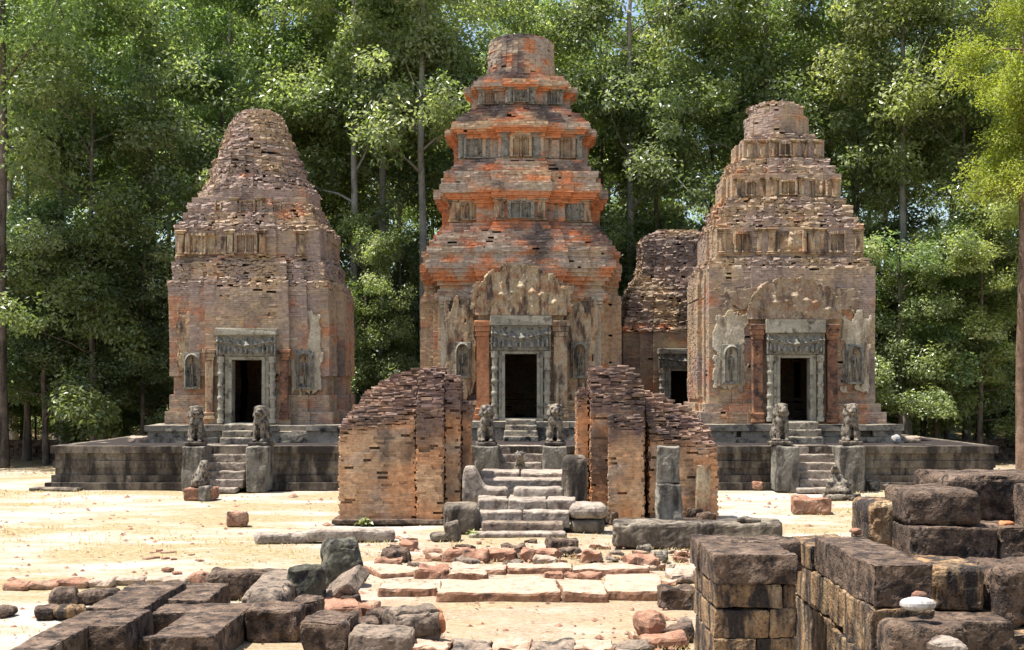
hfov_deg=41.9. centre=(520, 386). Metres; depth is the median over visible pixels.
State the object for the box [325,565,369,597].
leaning slab
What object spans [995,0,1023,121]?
feathery tree
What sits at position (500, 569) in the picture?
paving slab
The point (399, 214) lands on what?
tall tree
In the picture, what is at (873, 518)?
laterite block
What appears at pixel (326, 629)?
laterite block
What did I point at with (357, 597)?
stone
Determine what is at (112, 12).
tall tree
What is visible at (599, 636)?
gravel
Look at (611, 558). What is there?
rubble stone
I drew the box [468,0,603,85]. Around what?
tall tree
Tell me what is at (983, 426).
young tree
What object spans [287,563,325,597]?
stone block
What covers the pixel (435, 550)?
rubble stone
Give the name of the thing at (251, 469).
stone staircase
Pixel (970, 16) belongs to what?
tall tree
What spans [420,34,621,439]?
brick temple tower
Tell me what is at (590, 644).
paving slab
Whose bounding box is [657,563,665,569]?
rubble stone
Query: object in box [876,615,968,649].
laterite block
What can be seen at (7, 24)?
tall tree
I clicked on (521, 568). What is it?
paving slab
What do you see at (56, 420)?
young tree
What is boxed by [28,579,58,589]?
edging stone
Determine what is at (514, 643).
paving slab
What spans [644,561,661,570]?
rubble stone
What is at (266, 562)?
fallen leaves
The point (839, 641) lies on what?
laterite block
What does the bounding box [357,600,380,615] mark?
stone
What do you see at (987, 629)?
laterite block
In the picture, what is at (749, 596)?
laterite block
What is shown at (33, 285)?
bushy tree
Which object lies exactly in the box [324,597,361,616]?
stone slab
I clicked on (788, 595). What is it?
laterite block
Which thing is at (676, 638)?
stone slab
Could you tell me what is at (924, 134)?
bushy tree
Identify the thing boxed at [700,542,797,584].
laterite block
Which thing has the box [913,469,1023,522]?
laterite block
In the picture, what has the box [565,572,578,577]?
rubble stone
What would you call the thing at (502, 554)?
rubble stone
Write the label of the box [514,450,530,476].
kneeling bull
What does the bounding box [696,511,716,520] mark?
stone
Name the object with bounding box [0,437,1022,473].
forest litter
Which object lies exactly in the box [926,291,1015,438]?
young tree
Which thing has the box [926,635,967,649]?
stone
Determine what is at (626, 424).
gate ruin
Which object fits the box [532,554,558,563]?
rubble stone
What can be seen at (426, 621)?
stone block
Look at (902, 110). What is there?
bushy tree
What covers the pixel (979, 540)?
laterite block
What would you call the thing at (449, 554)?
rubble stone
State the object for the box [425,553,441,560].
rubble stone
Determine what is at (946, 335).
bushy tree
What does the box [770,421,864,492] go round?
stone staircase
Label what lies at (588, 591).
paving slab
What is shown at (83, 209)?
tall tree
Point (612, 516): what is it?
stone
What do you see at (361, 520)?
green weed
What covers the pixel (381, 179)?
tall tree
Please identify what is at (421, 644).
paving slab
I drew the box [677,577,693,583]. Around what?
rubble stone
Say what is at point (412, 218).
tall tree
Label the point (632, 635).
rubble stone
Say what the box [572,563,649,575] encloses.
paving slab
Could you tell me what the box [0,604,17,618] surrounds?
stone
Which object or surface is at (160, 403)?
young tree
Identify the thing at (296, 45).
tall tree
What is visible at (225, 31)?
tall tree
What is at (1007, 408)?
young tree
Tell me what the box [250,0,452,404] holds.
tall tree
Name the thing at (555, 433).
guardian lion
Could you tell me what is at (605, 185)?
tall tree
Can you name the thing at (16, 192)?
tall tree
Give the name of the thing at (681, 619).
rubble stone
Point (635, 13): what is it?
sky
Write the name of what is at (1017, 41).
tall tree
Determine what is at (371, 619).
stone
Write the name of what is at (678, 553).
rubble stone
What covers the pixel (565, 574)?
rubble stone
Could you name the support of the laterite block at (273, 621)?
on the ground at (295, 516)
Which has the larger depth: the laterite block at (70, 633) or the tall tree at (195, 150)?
the tall tree at (195, 150)
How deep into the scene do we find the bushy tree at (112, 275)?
47.88 m
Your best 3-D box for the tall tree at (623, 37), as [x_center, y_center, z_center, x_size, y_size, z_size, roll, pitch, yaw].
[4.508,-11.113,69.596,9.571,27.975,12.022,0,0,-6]
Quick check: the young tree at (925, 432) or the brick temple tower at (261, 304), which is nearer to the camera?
the brick temple tower at (261, 304)
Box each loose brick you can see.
[161,567,173,571]
[172,571,181,574]
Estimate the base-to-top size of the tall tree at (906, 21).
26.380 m
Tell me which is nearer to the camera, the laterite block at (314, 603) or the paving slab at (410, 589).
the laterite block at (314, 603)
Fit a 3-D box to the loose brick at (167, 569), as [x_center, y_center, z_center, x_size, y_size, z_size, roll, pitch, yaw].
[-5.500,2.845,20.797,0.159,0.068,0.130,0,0,26]
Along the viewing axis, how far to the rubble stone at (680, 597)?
17.32 m
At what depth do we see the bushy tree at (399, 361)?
52.58 m
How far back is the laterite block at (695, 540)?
13.24 m
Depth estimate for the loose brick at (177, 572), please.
20.46 m
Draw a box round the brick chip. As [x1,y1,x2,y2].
[997,520,1014,525]
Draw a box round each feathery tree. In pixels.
[926,0,1023,469]
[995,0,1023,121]
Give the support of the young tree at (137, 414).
on the ground at (295, 516)
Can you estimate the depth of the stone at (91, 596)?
17.58 m
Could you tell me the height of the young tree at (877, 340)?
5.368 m
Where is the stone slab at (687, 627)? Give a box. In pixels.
[663,621,694,640]
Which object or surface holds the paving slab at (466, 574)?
on the ground at (295, 516)
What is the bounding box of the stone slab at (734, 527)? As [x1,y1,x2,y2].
[703,518,782,536]
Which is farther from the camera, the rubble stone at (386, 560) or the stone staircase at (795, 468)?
the stone staircase at (795, 468)
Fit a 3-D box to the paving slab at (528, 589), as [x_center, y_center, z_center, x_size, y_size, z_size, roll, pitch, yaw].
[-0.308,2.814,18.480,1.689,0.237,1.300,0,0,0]
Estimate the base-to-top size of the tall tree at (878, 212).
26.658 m
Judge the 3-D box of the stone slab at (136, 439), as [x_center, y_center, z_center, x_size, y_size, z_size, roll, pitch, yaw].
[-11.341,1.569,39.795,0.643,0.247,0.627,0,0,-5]
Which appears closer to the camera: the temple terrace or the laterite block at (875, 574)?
the laterite block at (875, 574)
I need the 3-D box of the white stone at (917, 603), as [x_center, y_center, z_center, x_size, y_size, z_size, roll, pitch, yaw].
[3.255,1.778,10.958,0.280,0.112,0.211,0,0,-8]
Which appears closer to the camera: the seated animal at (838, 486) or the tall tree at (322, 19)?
the seated animal at (838, 486)
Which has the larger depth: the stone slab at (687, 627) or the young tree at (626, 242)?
the young tree at (626, 242)
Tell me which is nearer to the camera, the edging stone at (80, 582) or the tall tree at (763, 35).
the edging stone at (80, 582)
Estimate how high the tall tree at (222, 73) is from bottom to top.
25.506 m
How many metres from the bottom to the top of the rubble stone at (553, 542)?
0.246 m
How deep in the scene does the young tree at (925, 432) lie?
55.89 m
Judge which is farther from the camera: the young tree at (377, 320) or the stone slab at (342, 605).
the young tree at (377, 320)
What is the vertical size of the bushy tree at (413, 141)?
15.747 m
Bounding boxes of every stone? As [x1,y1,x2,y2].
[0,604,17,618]
[2,580,31,590]
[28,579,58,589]
[34,603,57,619]
[48,586,78,604]
[53,604,85,619]
[56,577,90,588]
[78,587,119,604]
[88,576,118,587]
[116,575,146,585]
[145,575,188,582]
[189,571,208,582]
[226,510,248,526]
[340,592,361,602]
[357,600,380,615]
[358,615,379,624]
[365,606,390,624]
[374,556,402,564]
[380,546,410,562]
[399,535,417,540]
[399,539,417,550]
[403,566,417,571]
[407,561,419,566]
[413,563,449,578]
[414,558,431,561]
[423,548,442,554]
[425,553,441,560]
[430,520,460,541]
[441,548,488,562]
[453,555,480,563]
[455,544,475,548]
[489,547,515,561]
[501,542,525,553]
[502,559,522,564]
[520,547,561,561]
[524,538,536,543]
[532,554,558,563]
[544,536,578,548]
[558,546,581,556]
[563,571,578,578]
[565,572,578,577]
[579,549,602,562]
[589,542,610,548]
[604,510,618,524]
[605,556,618,561]
[609,550,623,555]
[621,552,659,565]
[628,632,638,639]
[632,550,646,553]
[636,544,651,553]
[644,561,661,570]
[650,549,667,562]
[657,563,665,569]
[657,584,693,610]
[661,579,677,585]
[664,567,694,579]
[674,550,688,555]
[675,557,688,562]
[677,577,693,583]
[677,617,692,622]
[685,508,702,517]
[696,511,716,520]
[737,515,760,522]
[752,481,762,490]
[849,528,860,534]
[865,480,880,490]
[881,482,890,488]
[891,434,900,442]
[899,597,935,610]
[911,591,926,597]
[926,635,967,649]
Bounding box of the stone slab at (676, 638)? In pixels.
[639,629,688,648]
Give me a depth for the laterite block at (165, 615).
15.12 m
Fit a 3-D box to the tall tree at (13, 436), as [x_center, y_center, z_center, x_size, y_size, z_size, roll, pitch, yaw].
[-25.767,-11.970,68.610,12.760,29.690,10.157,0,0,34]
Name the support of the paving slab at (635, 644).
on the ground at (295, 516)
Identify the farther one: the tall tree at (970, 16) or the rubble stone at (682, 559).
the tall tree at (970, 16)
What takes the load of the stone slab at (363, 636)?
on the ground at (295, 516)
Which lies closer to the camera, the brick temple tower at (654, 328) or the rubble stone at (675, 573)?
the rubble stone at (675, 573)
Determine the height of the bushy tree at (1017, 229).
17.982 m
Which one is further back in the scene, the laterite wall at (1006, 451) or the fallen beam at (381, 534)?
the laterite wall at (1006, 451)
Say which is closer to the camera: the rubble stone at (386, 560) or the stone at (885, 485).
the rubble stone at (386, 560)
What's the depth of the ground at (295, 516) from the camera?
24.59 m
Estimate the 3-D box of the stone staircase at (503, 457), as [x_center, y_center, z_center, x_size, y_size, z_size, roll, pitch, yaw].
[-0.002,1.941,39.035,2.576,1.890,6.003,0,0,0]
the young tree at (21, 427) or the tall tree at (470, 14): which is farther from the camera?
the tall tree at (470, 14)
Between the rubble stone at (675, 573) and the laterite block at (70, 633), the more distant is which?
the rubble stone at (675, 573)
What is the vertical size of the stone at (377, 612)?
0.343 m
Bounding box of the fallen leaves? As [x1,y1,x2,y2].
[2,490,840,649]
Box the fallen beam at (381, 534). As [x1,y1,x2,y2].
[254,527,395,543]
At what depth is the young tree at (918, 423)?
61.48 m
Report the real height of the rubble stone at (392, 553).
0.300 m
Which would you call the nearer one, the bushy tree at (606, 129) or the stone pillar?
the stone pillar
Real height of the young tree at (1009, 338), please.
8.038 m
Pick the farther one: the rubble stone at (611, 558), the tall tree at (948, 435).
the tall tree at (948, 435)
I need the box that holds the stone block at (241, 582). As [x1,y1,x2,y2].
[205,567,286,599]
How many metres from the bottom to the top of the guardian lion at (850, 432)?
1.161 m
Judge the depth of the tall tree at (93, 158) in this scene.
82.61 m
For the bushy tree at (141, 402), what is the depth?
49.25 m
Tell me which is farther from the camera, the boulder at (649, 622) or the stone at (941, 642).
the boulder at (649, 622)
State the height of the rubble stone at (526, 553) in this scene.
0.248 m
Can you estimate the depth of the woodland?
92.08 m
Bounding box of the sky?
[6,0,1016,351]
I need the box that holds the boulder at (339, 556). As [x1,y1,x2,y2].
[320,537,363,587]
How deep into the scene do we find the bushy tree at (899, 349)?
50.43 m
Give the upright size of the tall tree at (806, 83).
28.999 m
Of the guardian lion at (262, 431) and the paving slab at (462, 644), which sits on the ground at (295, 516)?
the paving slab at (462, 644)
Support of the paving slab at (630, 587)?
on the ground at (295, 516)
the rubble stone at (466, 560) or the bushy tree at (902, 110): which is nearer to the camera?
the rubble stone at (466, 560)
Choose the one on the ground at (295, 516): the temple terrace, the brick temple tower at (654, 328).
the temple terrace
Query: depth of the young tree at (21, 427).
58.30 m
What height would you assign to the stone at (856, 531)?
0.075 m
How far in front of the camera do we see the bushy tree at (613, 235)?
54.80 m
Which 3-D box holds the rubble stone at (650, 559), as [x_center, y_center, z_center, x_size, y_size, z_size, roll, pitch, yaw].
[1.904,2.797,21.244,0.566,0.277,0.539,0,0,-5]
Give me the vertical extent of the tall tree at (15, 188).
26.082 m
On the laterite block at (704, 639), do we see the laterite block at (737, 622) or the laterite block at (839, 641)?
the laterite block at (737, 622)
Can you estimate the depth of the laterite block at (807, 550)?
13.94 m
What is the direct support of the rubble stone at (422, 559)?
on the ground at (295, 516)
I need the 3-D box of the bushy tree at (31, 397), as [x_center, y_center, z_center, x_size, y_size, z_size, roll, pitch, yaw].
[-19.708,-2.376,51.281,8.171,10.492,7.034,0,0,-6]
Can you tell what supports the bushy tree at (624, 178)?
on the ground at (295, 516)
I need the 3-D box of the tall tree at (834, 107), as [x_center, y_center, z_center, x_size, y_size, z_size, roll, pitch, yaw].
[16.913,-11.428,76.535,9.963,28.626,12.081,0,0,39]
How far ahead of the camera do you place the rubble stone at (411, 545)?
23.44 m
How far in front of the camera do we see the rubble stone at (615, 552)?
22.73 m
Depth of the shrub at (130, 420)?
54.62 m
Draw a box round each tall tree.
[0,0,186,466]
[5,0,161,444]
[6,0,132,439]
[6,0,180,439]
[6,180,23,221]
[11,30,31,220]
[30,3,133,272]
[40,0,255,413]
[50,0,223,235]
[96,0,281,210]
[100,0,246,185]
[110,0,229,409]
[158,0,406,231]
[183,0,375,144]
[213,0,426,215]
[249,0,508,382]
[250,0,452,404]
[309,1,449,269]
[335,0,492,363]
[368,0,539,227]
[386,53,484,252]
[414,0,624,181]
[430,30,574,196]
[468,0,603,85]
[537,0,691,223]
[546,0,723,285]
[577,31,672,220]
[594,40,739,228]
[634,0,847,212]
[650,0,826,229]
[654,0,854,162]
[678,65,798,217]
[748,0,934,216]
[761,0,927,203]
[795,0,976,269]
[802,32,929,236]
[804,0,979,209]
[806,0,1014,435]
[828,0,1023,439]
[913,183,1010,238]
[927,0,1022,437]
[936,0,1018,438]
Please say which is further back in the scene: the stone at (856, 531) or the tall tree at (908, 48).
the tall tree at (908, 48)
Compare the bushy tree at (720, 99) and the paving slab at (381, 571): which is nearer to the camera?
the paving slab at (381, 571)
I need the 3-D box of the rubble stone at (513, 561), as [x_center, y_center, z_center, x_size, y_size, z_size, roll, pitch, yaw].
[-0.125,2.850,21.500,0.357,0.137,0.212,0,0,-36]
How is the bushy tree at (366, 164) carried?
on the ground at (295, 516)
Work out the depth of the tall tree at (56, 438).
63.20 m
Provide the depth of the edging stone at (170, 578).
19.52 m
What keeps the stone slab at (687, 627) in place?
on the ground at (295, 516)
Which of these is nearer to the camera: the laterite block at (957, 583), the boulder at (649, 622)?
the laterite block at (957, 583)
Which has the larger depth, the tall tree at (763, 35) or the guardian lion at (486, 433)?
the tall tree at (763, 35)
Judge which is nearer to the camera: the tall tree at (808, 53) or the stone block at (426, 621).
the stone block at (426, 621)
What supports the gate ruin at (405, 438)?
on the ground at (295, 516)
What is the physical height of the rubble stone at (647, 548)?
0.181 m
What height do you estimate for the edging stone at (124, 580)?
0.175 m
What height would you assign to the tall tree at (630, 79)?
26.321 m
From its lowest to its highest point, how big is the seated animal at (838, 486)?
0.942 m
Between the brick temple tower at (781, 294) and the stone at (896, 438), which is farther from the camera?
the brick temple tower at (781, 294)
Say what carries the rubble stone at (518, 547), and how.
on the ground at (295, 516)
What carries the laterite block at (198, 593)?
on the ground at (295, 516)
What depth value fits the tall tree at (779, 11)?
71.58 m
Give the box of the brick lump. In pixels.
[790,494,831,514]
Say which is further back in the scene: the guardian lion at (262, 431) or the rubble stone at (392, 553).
the guardian lion at (262, 431)
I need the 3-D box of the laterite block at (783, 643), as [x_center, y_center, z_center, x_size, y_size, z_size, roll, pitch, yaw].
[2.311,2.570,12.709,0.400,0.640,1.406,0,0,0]
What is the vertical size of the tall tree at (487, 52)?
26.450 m
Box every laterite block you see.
[11,610,116,649]
[86,582,186,611]
[89,609,153,649]
[137,633,154,649]
[149,603,251,649]
[152,603,197,633]
[166,582,230,604]
[242,570,294,603]
[245,601,304,642]
[294,594,324,616]
[300,610,358,649]
[689,534,745,570]
[694,568,782,608]
[694,588,769,638]
[694,614,755,649]
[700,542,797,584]
[739,534,801,570]
[755,637,795,649]
[766,607,797,637]
[780,584,795,607]
[792,534,840,570]
[794,593,841,649]
[795,565,842,627]
[814,536,932,607]
[832,628,861,649]
[841,589,934,649]
[851,496,896,545]
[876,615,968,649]
[885,483,980,525]
[891,521,997,558]
[911,555,983,610]
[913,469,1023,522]
[934,609,1013,649]
[965,556,1023,628]
[980,520,1023,558]
[1013,483,1023,525]
[1014,625,1023,649]
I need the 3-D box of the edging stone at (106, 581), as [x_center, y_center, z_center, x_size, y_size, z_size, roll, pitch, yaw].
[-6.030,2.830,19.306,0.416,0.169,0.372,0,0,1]
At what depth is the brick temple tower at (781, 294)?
40.49 m
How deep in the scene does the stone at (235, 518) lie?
27.42 m
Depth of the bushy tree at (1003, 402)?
52.24 m
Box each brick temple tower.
[144,108,354,442]
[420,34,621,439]
[621,229,700,404]
[684,100,903,442]
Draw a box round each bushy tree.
[0,31,208,440]
[0,76,141,460]
[0,215,140,464]
[6,115,70,395]
[6,212,174,443]
[6,217,102,406]
[50,58,226,433]
[67,210,177,434]
[88,0,341,278]
[220,58,393,403]
[271,101,458,385]
[331,202,419,393]
[339,227,429,388]
[340,55,481,368]
[436,54,631,290]
[558,34,782,289]
[570,107,737,297]
[600,209,642,295]
[618,48,743,230]
[732,69,993,361]
[795,40,1001,390]
[861,49,1018,438]
[863,202,1018,438]
[863,217,996,433]
[901,192,1018,445]
[936,58,1018,421]
[950,226,1018,417]
[977,105,1019,388]
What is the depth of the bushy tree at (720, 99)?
55.11 m
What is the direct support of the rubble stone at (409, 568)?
on the ground at (295, 516)
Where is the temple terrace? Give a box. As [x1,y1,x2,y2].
[29,434,998,490]
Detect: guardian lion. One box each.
[184,405,207,445]
[248,405,275,445]
[476,404,496,445]
[544,403,565,445]
[767,403,792,444]
[839,403,862,444]
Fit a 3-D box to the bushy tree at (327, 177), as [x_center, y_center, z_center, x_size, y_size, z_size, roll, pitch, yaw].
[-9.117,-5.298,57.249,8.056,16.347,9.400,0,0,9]
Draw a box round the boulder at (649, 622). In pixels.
[633,610,665,635]
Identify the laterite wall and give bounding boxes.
[9,439,89,458]
[946,438,1014,459]
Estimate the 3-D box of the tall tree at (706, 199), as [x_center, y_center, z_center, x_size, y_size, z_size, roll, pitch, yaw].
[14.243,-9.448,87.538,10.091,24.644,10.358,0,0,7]
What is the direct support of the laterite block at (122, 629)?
on the ground at (295, 516)
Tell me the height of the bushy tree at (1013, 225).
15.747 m
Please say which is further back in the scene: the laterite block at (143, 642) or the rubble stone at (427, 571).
the rubble stone at (427, 571)
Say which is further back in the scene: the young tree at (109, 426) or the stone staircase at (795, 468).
the young tree at (109, 426)
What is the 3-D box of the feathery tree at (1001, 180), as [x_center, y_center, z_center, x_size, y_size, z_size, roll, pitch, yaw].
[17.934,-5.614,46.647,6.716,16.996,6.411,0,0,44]
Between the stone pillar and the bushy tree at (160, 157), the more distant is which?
the bushy tree at (160, 157)
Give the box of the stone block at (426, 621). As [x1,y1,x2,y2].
[382,603,445,640]
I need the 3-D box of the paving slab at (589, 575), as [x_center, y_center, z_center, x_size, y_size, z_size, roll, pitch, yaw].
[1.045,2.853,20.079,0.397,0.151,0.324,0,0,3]
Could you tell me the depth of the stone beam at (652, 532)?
23.80 m
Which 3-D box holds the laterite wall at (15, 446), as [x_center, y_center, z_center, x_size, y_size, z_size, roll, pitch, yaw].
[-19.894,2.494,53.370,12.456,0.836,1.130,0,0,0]
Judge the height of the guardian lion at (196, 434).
1.118 m
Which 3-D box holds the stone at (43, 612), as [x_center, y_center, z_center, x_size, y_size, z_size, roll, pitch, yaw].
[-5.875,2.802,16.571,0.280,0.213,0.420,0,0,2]
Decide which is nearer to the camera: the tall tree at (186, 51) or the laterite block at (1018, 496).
the laterite block at (1018, 496)
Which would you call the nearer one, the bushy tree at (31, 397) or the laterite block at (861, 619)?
the laterite block at (861, 619)
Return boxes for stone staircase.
[181,423,274,492]
[443,455,606,537]
[474,419,566,475]
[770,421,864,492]
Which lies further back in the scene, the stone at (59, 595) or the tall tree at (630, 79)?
the tall tree at (630, 79)
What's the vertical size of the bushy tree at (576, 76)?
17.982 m
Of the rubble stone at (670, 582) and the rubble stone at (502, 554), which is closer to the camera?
the rubble stone at (670, 582)
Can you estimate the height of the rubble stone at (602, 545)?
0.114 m
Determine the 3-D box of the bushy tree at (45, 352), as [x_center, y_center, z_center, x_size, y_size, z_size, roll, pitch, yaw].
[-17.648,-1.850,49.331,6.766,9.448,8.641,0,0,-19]
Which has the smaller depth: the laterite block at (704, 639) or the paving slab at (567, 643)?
the laterite block at (704, 639)
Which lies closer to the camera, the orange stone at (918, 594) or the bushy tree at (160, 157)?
the orange stone at (918, 594)
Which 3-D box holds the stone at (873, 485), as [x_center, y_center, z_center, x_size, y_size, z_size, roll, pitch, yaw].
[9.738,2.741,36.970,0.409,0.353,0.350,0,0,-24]
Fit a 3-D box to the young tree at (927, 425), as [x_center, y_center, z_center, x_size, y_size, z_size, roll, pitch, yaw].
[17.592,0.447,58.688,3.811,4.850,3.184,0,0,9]
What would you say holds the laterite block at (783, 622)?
on the laterite block at (783, 643)
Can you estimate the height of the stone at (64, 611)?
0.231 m
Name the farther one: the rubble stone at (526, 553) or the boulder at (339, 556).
the rubble stone at (526, 553)
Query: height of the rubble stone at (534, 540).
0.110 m
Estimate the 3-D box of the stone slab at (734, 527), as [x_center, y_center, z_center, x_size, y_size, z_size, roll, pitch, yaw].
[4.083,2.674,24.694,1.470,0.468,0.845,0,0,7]
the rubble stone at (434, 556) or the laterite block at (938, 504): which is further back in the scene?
the rubble stone at (434, 556)
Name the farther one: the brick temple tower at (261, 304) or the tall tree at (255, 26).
the tall tree at (255, 26)
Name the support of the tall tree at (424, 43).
on the ground at (295, 516)
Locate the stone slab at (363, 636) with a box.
[348,622,415,649]
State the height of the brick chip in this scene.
0.068 m
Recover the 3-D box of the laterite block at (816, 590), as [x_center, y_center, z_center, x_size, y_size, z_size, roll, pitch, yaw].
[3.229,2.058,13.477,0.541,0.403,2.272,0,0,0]
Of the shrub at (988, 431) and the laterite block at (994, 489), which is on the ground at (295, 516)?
the shrub at (988, 431)
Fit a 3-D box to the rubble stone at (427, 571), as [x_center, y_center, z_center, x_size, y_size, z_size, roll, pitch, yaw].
[-1.340,2.812,20.238,0.535,0.238,0.684,0,0,2]
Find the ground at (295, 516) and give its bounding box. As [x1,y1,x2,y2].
[0,410,1014,649]
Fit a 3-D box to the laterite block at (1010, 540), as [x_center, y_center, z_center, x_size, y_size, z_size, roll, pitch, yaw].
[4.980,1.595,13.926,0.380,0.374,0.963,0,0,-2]
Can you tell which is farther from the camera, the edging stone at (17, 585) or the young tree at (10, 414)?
the young tree at (10, 414)
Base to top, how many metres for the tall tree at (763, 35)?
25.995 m
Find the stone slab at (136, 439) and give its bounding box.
[128,436,146,442]
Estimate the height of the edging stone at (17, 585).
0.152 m
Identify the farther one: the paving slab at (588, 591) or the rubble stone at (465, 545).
the rubble stone at (465, 545)
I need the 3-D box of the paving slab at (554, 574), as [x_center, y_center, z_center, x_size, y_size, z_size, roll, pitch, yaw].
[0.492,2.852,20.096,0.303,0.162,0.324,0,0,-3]
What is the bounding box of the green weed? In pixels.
[355,517,372,526]
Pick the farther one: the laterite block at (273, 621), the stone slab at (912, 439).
the stone slab at (912, 439)
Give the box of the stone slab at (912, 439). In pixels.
[902,436,920,442]
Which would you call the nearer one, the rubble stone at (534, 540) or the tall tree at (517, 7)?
the rubble stone at (534, 540)
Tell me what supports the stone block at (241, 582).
on the ground at (295, 516)
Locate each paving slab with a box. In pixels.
[363,561,414,578]
[377,582,436,596]
[411,639,452,649]
[436,576,560,601]
[448,568,488,579]
[450,562,506,574]
[451,638,492,649]
[492,637,532,649]
[507,562,572,573]
[530,637,575,649]
[543,571,563,578]
[556,579,607,602]
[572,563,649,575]
[574,638,613,649]
[578,571,602,579]
[604,573,661,600]
[611,639,653,649]
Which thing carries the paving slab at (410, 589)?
on the ground at (295, 516)
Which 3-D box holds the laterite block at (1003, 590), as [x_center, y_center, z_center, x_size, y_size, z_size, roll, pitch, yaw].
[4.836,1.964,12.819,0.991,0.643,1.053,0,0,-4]
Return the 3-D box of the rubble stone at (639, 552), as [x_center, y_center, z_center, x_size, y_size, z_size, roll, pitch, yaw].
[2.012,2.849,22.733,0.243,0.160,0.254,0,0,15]
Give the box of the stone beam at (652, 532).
[612,518,706,549]
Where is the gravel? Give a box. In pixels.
[0,493,875,649]
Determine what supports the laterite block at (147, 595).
on the ground at (295, 516)
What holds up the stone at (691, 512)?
on the ground at (295, 516)
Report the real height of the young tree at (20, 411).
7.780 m
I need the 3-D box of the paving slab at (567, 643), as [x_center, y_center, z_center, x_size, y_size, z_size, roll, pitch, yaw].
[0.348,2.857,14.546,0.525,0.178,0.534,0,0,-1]
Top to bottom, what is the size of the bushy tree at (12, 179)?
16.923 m
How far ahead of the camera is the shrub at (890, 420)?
54.92 m
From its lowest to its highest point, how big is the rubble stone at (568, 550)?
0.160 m
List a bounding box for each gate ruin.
[332,366,472,523]
[574,365,718,524]
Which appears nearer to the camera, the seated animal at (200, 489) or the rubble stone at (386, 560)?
the rubble stone at (386, 560)
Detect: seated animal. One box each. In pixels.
[183,460,218,501]
[822,465,860,499]
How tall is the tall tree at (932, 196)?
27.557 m
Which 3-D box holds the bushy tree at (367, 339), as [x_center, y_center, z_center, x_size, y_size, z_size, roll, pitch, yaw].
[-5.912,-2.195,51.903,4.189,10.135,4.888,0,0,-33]
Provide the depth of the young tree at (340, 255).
58.45 m
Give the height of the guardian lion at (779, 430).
1.170 m
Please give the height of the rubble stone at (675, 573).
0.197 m
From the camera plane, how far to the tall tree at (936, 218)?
84.34 m
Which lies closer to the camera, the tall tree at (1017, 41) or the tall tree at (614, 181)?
the tall tree at (1017, 41)
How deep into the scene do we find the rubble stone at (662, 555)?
21.85 m
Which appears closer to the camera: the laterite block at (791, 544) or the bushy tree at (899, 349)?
the laterite block at (791, 544)
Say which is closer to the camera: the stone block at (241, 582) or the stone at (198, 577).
the stone block at (241, 582)
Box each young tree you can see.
[7,390,23,429]
[8,376,58,439]
[9,381,58,439]
[31,398,121,435]
[70,342,131,438]
[124,324,171,427]
[126,378,172,434]
[339,247,377,392]
[346,268,416,387]
[608,224,636,288]
[875,297,961,438]
[875,335,911,423]
[897,294,996,434]
[912,376,943,437]
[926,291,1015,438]
[957,289,1015,436]
[960,390,994,437]
[1003,271,1017,418]
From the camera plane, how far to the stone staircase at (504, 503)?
26.59 m
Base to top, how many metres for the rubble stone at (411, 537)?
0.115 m
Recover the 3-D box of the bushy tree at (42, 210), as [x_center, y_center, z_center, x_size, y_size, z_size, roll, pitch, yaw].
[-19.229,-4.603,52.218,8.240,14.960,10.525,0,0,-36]
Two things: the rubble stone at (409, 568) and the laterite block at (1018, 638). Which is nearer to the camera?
the laterite block at (1018, 638)
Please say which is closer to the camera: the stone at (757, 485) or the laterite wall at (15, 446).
the stone at (757, 485)
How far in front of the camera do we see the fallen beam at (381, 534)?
24.62 m
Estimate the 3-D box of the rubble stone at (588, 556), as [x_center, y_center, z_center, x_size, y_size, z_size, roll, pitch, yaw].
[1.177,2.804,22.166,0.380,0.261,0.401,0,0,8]
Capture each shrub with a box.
[107,384,140,436]
[877,394,897,423]
[959,383,1008,438]
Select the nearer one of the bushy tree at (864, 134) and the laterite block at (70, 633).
the laterite block at (70, 633)
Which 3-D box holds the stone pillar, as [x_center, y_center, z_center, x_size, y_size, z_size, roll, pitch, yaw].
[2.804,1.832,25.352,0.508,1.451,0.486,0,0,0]
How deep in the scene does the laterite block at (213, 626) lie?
14.25 m
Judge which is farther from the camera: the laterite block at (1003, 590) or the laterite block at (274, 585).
the laterite block at (274, 585)
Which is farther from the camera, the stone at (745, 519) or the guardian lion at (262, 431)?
the guardian lion at (262, 431)
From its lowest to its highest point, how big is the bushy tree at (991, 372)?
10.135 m
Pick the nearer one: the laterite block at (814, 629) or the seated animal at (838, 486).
the laterite block at (814, 629)
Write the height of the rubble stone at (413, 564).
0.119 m
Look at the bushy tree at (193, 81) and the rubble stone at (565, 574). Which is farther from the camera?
the bushy tree at (193, 81)
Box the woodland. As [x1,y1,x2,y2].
[7,177,1009,429]

